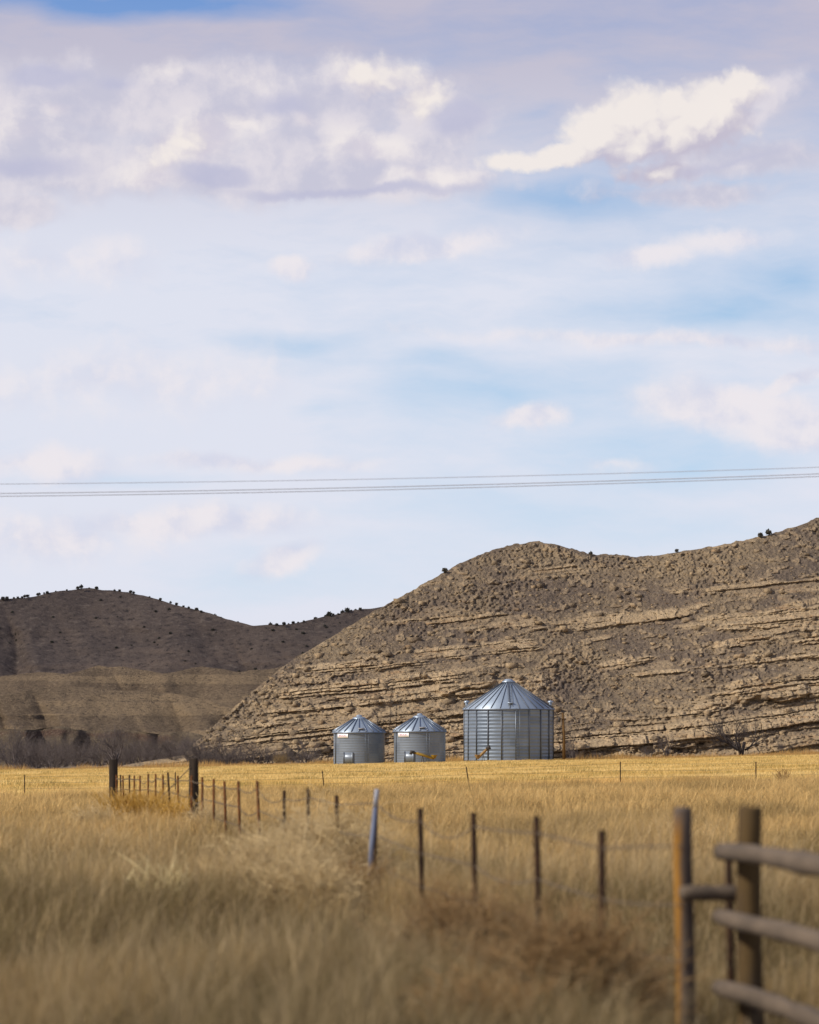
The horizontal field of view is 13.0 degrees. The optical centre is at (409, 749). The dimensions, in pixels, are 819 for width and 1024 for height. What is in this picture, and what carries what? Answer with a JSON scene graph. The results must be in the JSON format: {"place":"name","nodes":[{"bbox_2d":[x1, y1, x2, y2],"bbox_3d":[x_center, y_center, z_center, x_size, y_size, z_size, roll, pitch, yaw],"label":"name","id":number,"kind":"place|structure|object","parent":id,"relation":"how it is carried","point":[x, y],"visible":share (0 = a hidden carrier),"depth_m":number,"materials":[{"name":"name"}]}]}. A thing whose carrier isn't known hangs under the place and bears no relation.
{"place":"outdoors","nodes":[
{"label":"outdoors","id":0,"kind":"place"},
{"bbox_2d":[0,726,203,766],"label":"clay bank","id":1,"kind":"structure","parent":0,"point":[61,732],"depth_m":579.82,"materials":[{"name":"soil"}]},
{"bbox_2d":[0,686,231,734],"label":"hill","id":2,"kind":"structure","parent":0,"point":[85,708],"depth_m":630.47,"materials":[{"name":"brown soil"}]},
{"bbox_2d":[0,665,281,707],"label":"terrace hill","id":3,"kind":"structure","parent":0,"point":[227,688],"depth_m":740.03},
{"bbox_2d":[0,588,381,675],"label":"hill","id":4,"kind":"structure","parent":0,"point":[36,627],"depth_m":1107.42,"materials":[{"name":"brown soil"}]},
{"bbox_2d":[0,473,818,493],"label":"power line","id":5,"kind":"object","parent":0,"point":[409,486],"visible":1,"depth_m":79.99,"materials":[{"name":"metal"}]},
{"bbox_2d":[0,476,818,496],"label":"power line","id":6,"kind":"object","parent":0,"point":[408,489],"visible":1,"depth_m":80.29,"materials":[{"name":"metal"}]},
{"bbox_2d":[0,0,818,625],"label":"sky","id":7,"kind":"structure","parent":0,"point":[255,242],"materials":[{"name":"blue"}]},
{"bbox_2d":[0,754,818,1023],"bbox_3d":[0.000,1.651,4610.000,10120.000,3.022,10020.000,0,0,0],"label":"ground","id":8,"kind":"structure","parent":0,"point":[67,767],"depth_m":33.02,"materials":[{"name":"plant"}]},
{"bbox_2d":[3,747,26,767],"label":"bare shrub","id":9,"kind":"object","parent":8,"relation":"on","point":[8,757],"visible":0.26,"depth_m":480.47,"materials":[{"name":"plant"}]},
{"bbox_2d":[0,718,35,767],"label":"bare shrub","id":10,"kind":"object","parent":8,"relation":"on","point":[19,739],"visible":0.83,"depth_m":443.16,"materials":[{"name":"plant"}]},
{"bbox_2d":[0,739,35,768],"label":"bare shrub","id":11,"kind":"object","parent":8,"relation":"on","point":[21,759],"visible":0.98,"depth_m":431.32,"materials":[{"name":"plant"}]},
{"bbox_2d":[9,738,44,767],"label":"bare shrub","id":12,"kind":"object","parent":8,"relation":"on","point":[28,750],"visible":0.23,"depth_m":477.42,"materials":[{"name":"plant"}]},
{"bbox_2d":[14,744,44,768],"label":"bare shrub","id":13,"kind":"object","parent":8,"relation":"on","point":[35,758],"visible":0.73,"depth_m":441.97,"materials":[{"name":"plant"}]},
{"bbox_2d":[10,739,54,767],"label":"bare shrub","id":14,"kind":"object","parent":8,"relation":"on","point":[36,750],"visible":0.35,"depth_m":461.53,"materials":[{"name":"plant"}]},
{"bbox_2d":[6,735,64,768],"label":"bare shrub","id":15,"kind":"object","parent":8,"relation":"on","point":[49,751],"visible":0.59,"depth_m":450.49,"materials":[{"name":"plant"}]},
{"bbox_2d":[16,737,56,766],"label":"bare shrub","id":16,"kind":"object","parent":8,"relation":"on","point":[32,752],"visible":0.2,"depth_m":480.69,"materials":[{"name":"plant"}]},
{"bbox_2d":[16,731,70,766],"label":"bare shrub","id":17,"kind":"object","parent":8,"relation":"on","point":[48,749],"visible":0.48,"depth_m":475.45,"materials":[{"name":"plant"}]},
{"bbox_2d":[30,738,64,766],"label":"bare shrub","id":18,"kind":"object","parent":8,"relation":"on","point":[49,743],"visible":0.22,"depth_m":488.54,"materials":[{"name":"plant"}]},
{"bbox_2d":[31,734,69,765],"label":"bare shrub","id":19,"kind":"object","parent":8,"relation":"on","point":[49,739],"visible":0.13,"depth_m":561.33,"materials":[{"name":"plant"}]},
{"bbox_2d":[37,745,66,766],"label":"bare shrub","id":20,"kind":"object","parent":8,"relation":"on","point":[56,755],"visible":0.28,"depth_m":468.37,"materials":[{"name":"plant"}]},
{"bbox_2d":[33,746,71,768],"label":"bare shrub","id":21,"kind":"object","parent":8,"relation":"on","point":[47,757],"visible":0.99,"depth_m":434.72,"materials":[{"name":"plant"}]},
{"bbox_2d":[38,745,69,767],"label":"bare shrub","id":22,"kind":"object","parent":8,"relation":"on","point":[53,759],"visible":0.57,"depth_m":443.25,"materials":[{"name":"plant"}]},
{"bbox_2d":[46,738,74,766],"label":"bare shrub","id":23,"kind":"object","parent":8,"relation":"on","point":[60,749],"visible":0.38,"depth_m":483.04,"materials":[{"name":"plant"}]},
{"bbox_2d":[48,745,79,766],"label":"bare shrub","id":24,"kind":"object","parent":8,"relation":"on","point":[73,756],"visible":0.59,"depth_m":472.78,"materials":[{"name":"plant"}]},
{"bbox_2d":[65,738,91,765],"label":"bare shrub","id":25,"kind":"object","parent":8,"relation":"on","point":[86,752],"visible":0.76,"depth_m":489.35,"materials":[{"name":"plant"}]},
{"bbox_2d":[59,732,100,765],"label":"bare shrub","id":26,"kind":"object","parent":8,"relation":"on","point":[77,753],"visible":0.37,"depth_m":499.89,"materials":[{"name":"plant"}]},
{"bbox_2d":[69,737,97,765],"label":"bare shrub","id":27,"kind":"object","parent":8,"relation":"on","point":[84,752],"visible":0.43,"depth_m":509.91,"materials":[{"name":"plant"}]},
{"bbox_2d":[67,732,108,765],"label":"bare shrub","id":28,"kind":"object","parent":8,"relation":"on","point":[88,763],"visible":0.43,"depth_m":551.60,"materials":[{"name":"plant"}]},
{"bbox_2d":[61,799,129,826],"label":"clump","id":29,"kind":"object","parent":8,"relation":"on","point":[97,812],"visible":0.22,"depth_m":75.88,"materials":[{"name":"plant"}]},
{"bbox_2d":[78,741,115,765],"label":"bare shrub","id":30,"kind":"object","parent":8,"relation":"on","point":[98,760],"visible":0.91,"depth_m":478.28,"materials":[{"name":"plant"}]},
{"bbox_2d":[90,743,105,765],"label":"bare shrub","id":31,"kind":"object","parent":8,"relation":"on","point":[98,753],"visible":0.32,"depth_m":522.04,"materials":[{"name":"plant"}]},
{"bbox_2d":[79,735,118,765],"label":"bare shrub","id":32,"kind":"object","parent":8,"relation":"on","point":[95,755],"visible":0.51,"depth_m":503.71,"materials":[{"name":"plant"}]},
{"bbox_2d":[92,721,128,759],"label":"bare tree","id":33,"kind":"object","parent":8,"relation":"on","point":[111,747],"visible":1,"depth_m":439.49,"materials":[{"name":"plant"}]},
{"bbox_2d":[88,731,135,764],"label":"bare shrub","id":34,"kind":"object","parent":8,"relation":"on","point":[109,744],"visible":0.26,"depth_m":536.01,"materials":[{"name":"plant"}]},
{"bbox_2d":[104,748,122,762],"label":"bare shrub","id":35,"kind":"object","parent":8,"relation":"on","point":[116,757],"visible":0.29,"depth_m":478.00,"materials":[{"name":"plant"}]},
{"bbox_2d":[95,736,144,765],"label":"bare shrub","id":36,"kind":"object","parent":8,"relation":"on","point":[126,748],"visible":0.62,"depth_m":480.97,"materials":[{"name":"plant"}]},
{"bbox_2d":[108,748,131,766],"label":"bare shrub","id":37,"kind":"object","parent":8,"relation":"on","point":[125,760],"visible":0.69,"depth_m":455.88,"materials":[{"name":"plant"}]},
{"bbox_2d":[103,737,139,765],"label":"bare shrub","id":38,"kind":"object","parent":8,"relation":"on","point":[120,749],"visible":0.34,"depth_m":484.33,"materials":[{"name":"plant"}]},
{"bbox_2d":[83,787,188,819],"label":"grass clump","id":39,"kind":"object","parent":8,"relation":"on","point":[134,801],"visible":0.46,"depth_m":81.68,"materials":[{"name":"plant"}]},
{"bbox_2d":[120,741,155,763],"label":"bare shrub","id":40,"kind":"object","parent":8,"relation":"on","point":[140,749],"visible":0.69,"depth_m":457.03,"materials":[{"name":"plant"}]},
{"bbox_2d":[124,737,156,762],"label":"bare shrub","id":41,"kind":"object","parent":8,"relation":"on","point":[146,757],"visible":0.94,"depth_m":446.75,"materials":[{"name":"plant"}]},
{"bbox_2d":[118,736,162,762],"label":"bare shrub","id":42,"kind":"object","parent":8,"relation":"on","point":[142,750],"visible":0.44,"depth_m":485.26,"materials":[{"name":"plant"}]},
{"bbox_2d":[127,728,170,762],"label":"bare shrub","id":43,"kind":"object","parent":8,"relation":"on","point":[155,749],"visible":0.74,"depth_m":465.78,"materials":[{"name":"plant"}]},
{"bbox_2d":[137,735,162,759],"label":"bare shrub","id":44,"kind":"object","parent":8,"relation":"on","point":[148,743],"visible":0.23,"depth_m":572.39,"materials":[{"name":"plant"}]},
{"bbox_2d":[116,848,191,918],"bbox_3d":[-2.580,1.350,36.163,0.863,0.749,1.092,0,0,0],"label":"dry weed","id":45,"kind":"object","parent":8,"relation":"on","point":[168,875],"visible":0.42,"depth_m":35.90,"materials":[{"name":"plant"}]},
{"bbox_2d":[139,737,180,759],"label":"bare shrub","id":46,"kind":"object","parent":8,"relation":"on","point":[153,746],"visible":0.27,"depth_m":505.38,"materials":[{"name":"plant"}]},
{"bbox_2d":[150,731,185,758],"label":"bare shrub","id":47,"kind":"object","parent":8,"relation":"on","point":[167,743],"visible":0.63,"depth_m":457.78,"materials":[{"name":"plant"}]},
{"bbox_2d":[162,745,181,758],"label":"bare shrub","id":48,"kind":"object","parent":8,"relation":"on","point":[171,753],"visible":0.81,"depth_m":444.06,"materials":[{"name":"plant"}]},
{"bbox_2d":[138,795,207,819],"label":"grass clump","id":49,"kind":"object","parent":8,"relation":"on","point":[160,804],"visible":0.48,"depth_m":79.83,"materials":[{"name":"plant"}]},
{"bbox_2d":[147,730,200,757],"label":"bare shrub","id":50,"kind":"object","parent":8,"relation":"on","point":[167,739],"visible":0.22,"depth_m":510.45,"materials":[{"name":"plant"}]},
{"bbox_2d":[165,730,194,750],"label":"bare shrub","id":51,"kind":"object","parent":8,"relation":"on","point":[181,740],"visible":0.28,"depth_m":495.58,"materials":[{"name":"plant"}]},
{"bbox_2d":[165,736,195,756],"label":"bare shrub","id":52,"kind":"object","parent":8,"relation":"on","point":[181,746],"visible":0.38,"depth_m":447.57,"materials":[{"name":"plant"}]},
{"bbox_2d":[156,848,215,909],"bbox_3d":[-2.371,1.368,36.561,0.558,0.706,0.618,0,0,-37],"label":"dry weed","id":53,"kind":"object","parent":8,"relation":"on","point":[177,878],"visible":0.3,"depth_m":36.68,"materials":[{"name":"plant"}]},
{"bbox_2d":[175,737,204,762],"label":"bare shrub","id":54,"kind":"object","parent":8,"relation":"on","point":[186,749],"visible":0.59,"depth_m":432.57,"materials":[{"name":"plant"}]},
{"bbox_2d":[181,747,200,761],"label":"bare shrub","id":55,"kind":"object","parent":8,"relation":"on","point":[187,753],"visible":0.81,"depth_m":424.93,"materials":[{"name":"plant"}]},
{"bbox_2d":[180,735,218,763],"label":"bare shrub","id":56,"kind":"object","parent":8,"relation":"on","point":[195,752],"visible":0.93,"depth_m":420.84,"materials":[{"name":"plant"}]},
{"bbox_2d":[182,736,219,758],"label":"bare shrub","id":57,"kind":"object","parent":8,"relation":"on","point":[197,747],"visible":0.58,"depth_m":426.42,"materials":[{"name":"plant"}]},
{"bbox_2d":[171,793,246,835],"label":"tumbleweed","id":58,"kind":"object","parent":8,"relation":"on","point":[218,812],"visible":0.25,"depth_m":71.87,"materials":[{"name":"plant"}]},
{"bbox_2d":[205,751,226,763],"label":"bare shrub","id":59,"kind":"object","parent":8,"relation":"on","point":[211,759],"visible":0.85,"depth_m":419.85,"materials":[{"name":"plant"}]},
{"bbox_2d":[203,736,241,764],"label":"bare shrub","id":60,"kind":"object","parent":8,"relation":"on","point":[221,749],"visible":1,"depth_m":421.23,"materials":[{"name":"plant"}]},
{"bbox_2d":[225,753,246,764],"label":"bare shrub","id":61,"kind":"object","parent":8,"relation":"on","point":[236,758],"visible":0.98,"depth_m":423.51,"materials":[{"name":"plant"}]},
{"bbox_2d":[224,743,253,763],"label":"bare shrub","id":62,"kind":"object","parent":8,"relation":"on","point":[237,752],"visible":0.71,"depth_m":427.53,"materials":[{"name":"plant"}]},
{"bbox_2d":[230,748,248,762],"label":"bare shrub","id":63,"kind":"object","parent":8,"relation":"on","point":[241,758],"visible":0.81,"depth_m":427.12,"materials":[{"name":"plant"}]},
{"bbox_2d":[229,742,260,764],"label":"bare shrub","id":64,"kind":"object","parent":8,"relation":"on","point":[243,755],"visible":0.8,"depth_m":425.47,"materials":[{"name":"plant"}]},
{"bbox_2d":[243,742,263,763],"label":"bare shrub","id":65,"kind":"object","parent":8,"relation":"on","point":[256,755],"visible":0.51,"depth_m":429.47,"materials":[{"name":"plant"}]},
{"bbox_2d":[242,738,270,763],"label":"bare shrub","id":66,"kind":"object","parent":8,"relation":"on","point":[253,755],"visible":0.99,"depth_m":420.86,"materials":[{"name":"plant"}]},
{"bbox_2d":[254,753,270,763],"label":"bare shrub","id":67,"kind":"object","parent":8,"relation":"on","point":[262,758],"visible":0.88,"depth_m":429.50,"materials":[{"name":"plant"}]},
{"bbox_2d":[258,747,273,763],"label":"bare shrub","id":68,"kind":"object","parent":8,"relation":"on","point":[266,754],"visible":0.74,"depth_m":430.56,"materials":[{"name":"plant"}]},
{"bbox_2d":[263,749,281,763],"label":"bare shrub","id":69,"kind":"object","parent":8,"relation":"on","point":[271,755],"visible":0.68,"depth_m":430.85,"materials":[{"name":"plant"}]},
{"bbox_2d":[197,784,361,879],"bbox_3d":[-1.563,1.345,40.977,2.398,1.967,2.435,0,0,0],"label":"tumbleweed","id":70,"kind":"object","parent":8,"relation":"on","point":[259,850],"visible":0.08,"depth_m":40.89,"materials":[{"name":"plant"}]},
{"bbox_2d":[272,752,286,762],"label":"bare shrub","id":71,"kind":"object","parent":8,"relation":"on","point":[281,759],"visible":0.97,"depth_m":417.83,"materials":[{"name":"plant"}]},
{"bbox_2d":[270,746,293,763],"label":"bare shrub","id":72,"kind":"object","parent":8,"relation":"on","point":[282,752],"visible":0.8,"depth_m":430.19,"materials":[{"name":"plant"}]},
{"bbox_2d":[286,746,308,762],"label":"bare shrub","id":73,"kind":"object","parent":8,"relation":"on","point":[292,757],"visible":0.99,"depth_m":420.76,"materials":[{"name":"plant"}]},
{"bbox_2d":[214,818,392,927],"bbox_3d":[-1.042,1.533,35.464,1.822,1.697,2.063,0,0,0],"label":"tumbleweed","id":74,"kind":"object","parent":8,"relation":"on","point":[330,882],"visible":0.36,"depth_m":35.27,"materials":[{"name":"plant"}]},
{"bbox_2d":[297,736,321,762],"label":"bare tree","id":75,"kind":"object","parent":8,"relation":"on","point":[311,751],"visible":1,"depth_m":420.05,"materials":[{"name":"plant"}]},
{"bbox_2d":[225,779,418,879],"bbox_3d":[-1.029,1.445,44.009,2.835,2.301,2.765,0,0,0],"label":"tumbleweed","id":76,"kind":"object","parent":8,"relation":"on","point":[329,830],"visible":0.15,"depth_m":43.76,"materials":[{"name":"plant"}]},
{"bbox_2d":[332,715,385,763],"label":"grain bin","id":77,"kind":"object","parent":8,"relation":"on","point":[359,739],"visible":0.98,"depth_m":388.72,"materials":[{"name":"metal"}]},
{"bbox_2d":[343,752,352,763],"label":"door","id":78,"kind":"structure","parent":77,"relation":"in","point":[347,757],"depth_m":388.43,"materials":[{"name":"metal"}]},
{"bbox_2d":[312,831,415,919],"bbox_3d":[-0.623,1.508,37.504,1.561,1.352,1.452,0,0,-20],"label":"tumbleweed","id":79,"kind":"object","parent":8,"relation":"on","point":[366,868],"visible":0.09,"depth_m":37.42,"materials":[{"name":"plant"}]},
{"bbox_2d":[109,758,680,964],"bbox_3d":[-3.880,1.282,70.236,0.688,2.191,96.774,0,0,-7],"label":"wire fence","id":80,"kind":"object","parent":8,"relation":"on","point":[194,782],"visible":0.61,"depth_m":34.80,"materials":[{"name":"metal"}]},
{"bbox_2d":[0,754,818,802],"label":"field stubble","id":81,"kind":"object","parent":8,"relation":"on","point":[292,774],"visible":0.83,"depth_m":245.58,"materials":[{"name":"yellow plant"}]},
{"bbox_2d":[0,747,818,769],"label":"field edge grass","id":82,"kind":"structure","parent":8,"relation":"on","point":[609,756],"depth_m":398.71,"materials":[{"name":"plant"}]},
{"bbox_2d":[392,713,446,762],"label":"grain bin","id":83,"kind":"object","parent":8,"relation":"on","point":[421,733],"visible":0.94,"depth_m":385.31,"materials":[{"name":"metal"}]},
{"bbox_2d":[404,751,413,762],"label":"door","id":84,"kind":"structure","parent":83,"relation":"in","point":[408,757],"depth_m":384.94,"materials":[{"name":"metal"}]},
{"bbox_2d":[24,761,818,792],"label":"field fence","id":85,"kind":"object","parent":8,"relation":"on","point":[620,763],"visible":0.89,"depth_m":159.98,"materials":[{"name":"metal"}]},
{"bbox_2d":[409,750,436,761],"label":"grain auger","id":86,"kind":"object","parent":8,"relation":"on","point":[433,757],"visible":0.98,"depth_m":381.69,"materials":[{"name":"yellow paint"}]},
{"bbox_2d":[348,836,575,1002],"bbox_3d":[0.335,1.426,24.991,1.697,1.655,1.574,0,0,0],"label":"tumbleweed","id":87,"kind":"object","parent":8,"relation":"on","point":[442,909],"visible":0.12,"depth_m":24.86,"materials":[{"name":"plant"}]},
{"bbox_2d":[475,745,490,760],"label":"grain auger","id":88,"kind":"object","parent":8,"relation":"on","point":[483,752],"visible":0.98,"depth_m":383.57,"materials":[{"name":"beige paint"}]},
{"bbox_2d":[377,942,589,1023],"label":"tumbleweed","id":89,"kind":"object","parent":8,"relation":"on","point":[515,990],"visible":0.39,"depth_m":18.95,"materials":[{"name":"plant"}]},
{"bbox_2d":[408,899,599,995],"bbox_3d":[0.780,1.532,22.040,1.487,1.221,1.414,0,0,-38],"label":"tumbleweed","id":90,"kind":"object","parent":8,"relation":"on","point":[502,946],"visible":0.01,"depth_m":21.95,"materials":[{"name":"plant"}]},
{"bbox_2d":[462,679,554,760],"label":"grain bin","id":91,"kind":"object","parent":8,"relation":"on","point":[508,719],"visible":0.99,"depth_m":392.05,"materials":[{"name":"metal"}]},
{"bbox_2d":[557,713,565,759],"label":"power pole","id":92,"kind":"object","parent":8,"relation":"on","point":[563,741],"visible":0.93,"depth_m":392.86,"materials":[{"name":"wood"}]},
{"bbox_2d":[559,734,578,757],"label":"bare tree","id":93,"kind":"object","parent":8,"relation":"on","point":[572,754],"visible":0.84,"depth_m":420.90,"materials":[{"name":"plant"}]},
{"bbox_2d":[559,745,584,757],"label":"bare shrub","id":94,"kind":"object","parent":8,"relation":"on","point":[571,752],"visible":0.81,"depth_m":421.23,"materials":[{"name":"plant"}]},
{"bbox_2d":[439,875,721,1023],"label":"tumbleweed","id":95,"kind":"object","parent":8,"relation":"on","point":[580,939],"visible":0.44,"depth_m":20.64,"materials":[{"name":"brown plant"}]},
{"bbox_2d":[641,748,658,756],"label":"bare shrub","id":96,"kind":"object","parent":8,"relation":"on","point":[648,751],"visible":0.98,"depth_m":419.84,"materials":[{"name":"plant"}]},
{"bbox_2d":[636,952,675,1023],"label":"tumbleweed","id":97,"kind":"object","parent":8,"relation":"on","point":[666,995],"depth_m":22.54,"materials":[{"name":"plant"}]},
{"bbox_2d":[652,730,677,755],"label":"bare tree","id":98,"kind":"object","parent":8,"relation":"on","point":[667,748],"visible":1,"depth_m":424.01,"materials":[{"name":"plant"}]},
{"bbox_2d":[699,712,773,754],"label":"bare tree","id":99,"kind":"object","parent":8,"relation":"on","point":[738,748],"visible":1,"depth_m":421.74,"materials":[{"name":"plant"}]},
{"bbox_2d":[673,805,818,1023],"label":"rail fence","id":100,"kind":"object","parent":8,"relation":"on","point":[748,853],"visible":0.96,"depth_m":21.93,"materials":[{"name":"brown wood"}]},
{"bbox_2d":[770,767,791,779],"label":"dry weed","id":101,"kind":"object","parent":8,"relation":"on","point":[786,773],"visible":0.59,"depth_m":149.94,"materials":[{"name":"plant"}]},
{"bbox_2d":[773,740,792,751],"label":"bare shrub","id":102,"kind":"object","parent":8,"relation":"on","point":[782,746],"visible":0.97,"depth_m":420.13,"materials":[{"name":"plant"}]},
{"bbox_2d":[16,467,818,483],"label":"power line","id":103,"kind":"object","parent":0,"point":[410,478],"visible":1,"depth_m":79.99,"materials":[{"name":"metal"}]},
{"bbox_2d":[123,518,818,767],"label":"rocky hill","id":104,"kind":"structure","parent":0,"point":[777,575],"depth_m":465.59,"materials":[{"name":"stone"}]},
{"bbox_2d":[199,525,818,763],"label":"loose boulders","id":105,"kind":"object","parent":104,"relation":"on","point":[446,702],"visible":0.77,"depth_m":459.97,"materials":[{"name":"stone"}]},
{"bbox_2d":[765,528,771,535],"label":"juniper","id":106,"kind":"object","parent":104,"relation":"on","point":[768,532],"visible":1,"depth_m":496.69,"materials":[{"name":"green plant"}]}
]}

